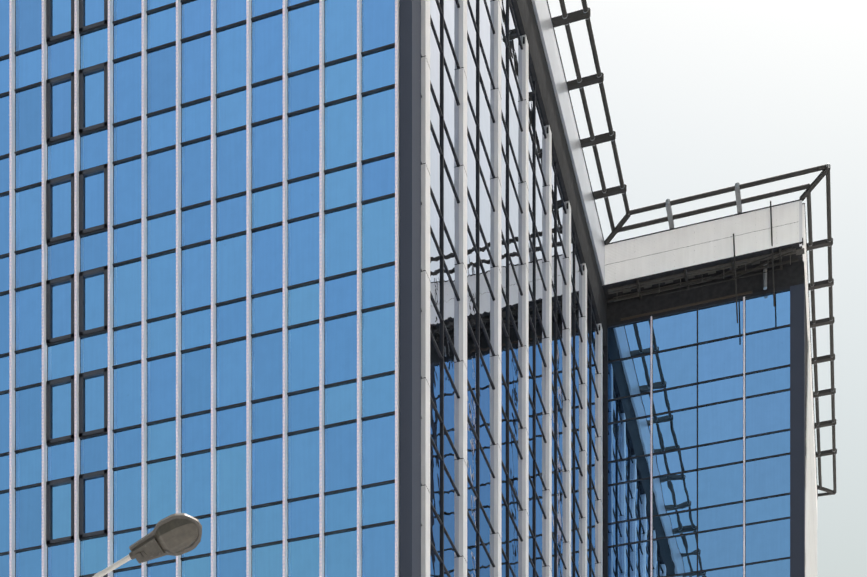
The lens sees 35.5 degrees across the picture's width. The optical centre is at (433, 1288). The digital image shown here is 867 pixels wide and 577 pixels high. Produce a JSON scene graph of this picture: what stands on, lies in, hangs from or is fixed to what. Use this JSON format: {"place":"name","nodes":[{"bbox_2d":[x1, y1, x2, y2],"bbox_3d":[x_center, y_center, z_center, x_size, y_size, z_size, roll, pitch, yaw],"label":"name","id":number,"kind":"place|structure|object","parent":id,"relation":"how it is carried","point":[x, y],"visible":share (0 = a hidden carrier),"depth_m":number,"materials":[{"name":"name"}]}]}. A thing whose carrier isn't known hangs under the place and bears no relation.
{"place":"outdoors","nodes":[
{"label":"outdoors","id":0,"kind":"place"},
{"bbox_2d":[93,555,130,576],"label":"lamp arm","id":1,"kind":"object","parent":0,"point":[117,564],"visible":0.88,"depth_m":16.99},
{"bbox_2d":[129,513,201,563],"bbox_3d":[-3.295,-9.279,16.760,0.965,0.186,0.462,-12,-32,21],"label":"lamp housing","id":2,"kind":"object","parent":1,"relation":"attached to","point":[168,519],"visible":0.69,"depth_m":16.68,"materials":[{"name":"grey metal"}]},
{"bbox_2d":[129,536,164,561],"bbox_3d":[-3.585,-9.200,16.865,0.430,0.168,0.260,-12,-32,21],"label":"lamp gear","id":3,"kind":"object","parent":2,"relation":"attached to","point":[140,552],"visible":0.77,"depth_m":16.81,"materials":[{"name":"grey metal"}]},
{"bbox_2d":[155,519,198,553],"bbox_3d":[-3.138,-9.242,16.657,0.570,0.140,0.419,-12,-32,21],"label":"street light lens","id":4,"kind":"object","parent":2,"relation":"attached to","point":[174,536],"visible":0.81,"depth_m":16.60,"materials":[{"name":"grey glass"}]},
{"bbox_2d":[548,0,866,576],"label":"sky","id":5,"kind":"structure","parent":0,"point":[703,96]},
{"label":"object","id":6,"kind":"object","parent":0,"visible":0},
{"bbox_2d":[11,0,801,576],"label":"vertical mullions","id":7,"kind":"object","parent":6,"relation":"attached to","point":[213,286],"depth_m":47.01,"materials":[{"name":"metal"}]},
{"bbox_2d":[46,0,107,576],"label":"window frames","id":8,"kind":"structure","parent":7,"relation":"attached to","point":[82,174],"depth_m":48.16,"materials":[{"name":"grey metal"}]},
{"bbox_2d":[0,0,394,576],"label":"glass","id":9,"kind":"object","parent":7,"relation":"attached to","point":[378,289],"visible":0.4,"depth_m":46.74,"materials":[{"name":"blue glass"}]},
{"bbox_2d":[9,0,743,576],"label":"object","id":10,"kind":"object","parent":7,"relation":"attached to","point":[247,296],"visible":0.96,"depth_m":46.46,"materials":[{"name":"silver metal"}]},
{"bbox_2d":[0,0,817,576],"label":"horizontal mullions","id":11,"kind":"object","parent":6,"relation":"on","point":[650,392],"depth_m":51.44,"materials":[{"name":"grey metal"}]},
{"bbox_2d":[621,291,751,320],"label":"beam","id":12,"kind":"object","parent":11,"relation":"on","point":[686,305],"visible":0.86,"depth_m":77.66,"materials":[{"name":"black metal"}]},
{"bbox_2d":[513,0,807,455],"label":"soffit","id":13,"kind":"structure","parent":6,"relation":"attached to","point":[607,312],"depth_m":76.05,"materials":[{"name":"metal"}]},
{"bbox_2d":[421,0,602,576],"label":"vertical fins","id":14,"kind":"object","parent":13,"relation":"attached to","point":[425,291],"visible":0.91,"depth_m":54.88,"materials":[{"name":"silver metal"}]},
{"bbox_2d":[430,0,603,576],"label":"glass","id":15,"kind":"object","parent":13,"relation":"attached to","point":[451,323],"visible":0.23,"depth_m":54.65,"materials":[{"name":"glass"}]},
{"bbox_2d":[532,0,604,285],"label":"fascia","id":16,"kind":"structure","parent":13,"relation":"attached to","point":[548,39],"depth_m":68.31,"materials":[{"name":"white metal"}]},
{"bbox_2d":[399,0,804,576],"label":"corner columns","id":17,"kind":"structure","parent":13,"relation":"attached to","point":[409,288],"depth_m":44.61,"materials":[{"name":"black metal"}]},
{"bbox_2d":[552,0,836,496],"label":"steel frame","id":18,"kind":"object","parent":13,"relation":"attached to","point":[575,16],"visible":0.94,"depth_m":75.28,"materials":[{"name":"black metal"}]},
{"bbox_2d":[562,11,835,454],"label":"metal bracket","id":19,"kind":"object","parent":18,"relation":"attached to","point":[738,204],"visible":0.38,"depth_m":75.27,"materials":[{"name":"black metal"}]},
{"bbox_2d":[608,290,789,576],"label":"glass","id":20,"kind":"object","parent":13,"relation":"attached to","point":[770,476],"visible":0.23,"depth_m":77.55,"materials":[{"name":"blue glass"}]},
{"bbox_2d":[608,248,804,301],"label":"soffit steelwork","id":21,"kind":"object","parent":13,"relation":"attached to","point":[669,279],"visible":0.83,"depth_m":76.91,"materials":[{"name":"black metal"}]},
{"bbox_2d":[605,201,816,509],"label":"fascia","id":22,"kind":"structure","parent":13,"relation":"attached to","point":[700,233],"depth_m":76.20,"materials":[{"name":"white metal"}]},
{"bbox_2d":[805,341,816,576],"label":"cladding","id":23,"kind":"structure","parent":13,"relation":"attached to","point":[810,534],"depth_m":84.03,"materials":[{"name":"white metal"}]}
]}

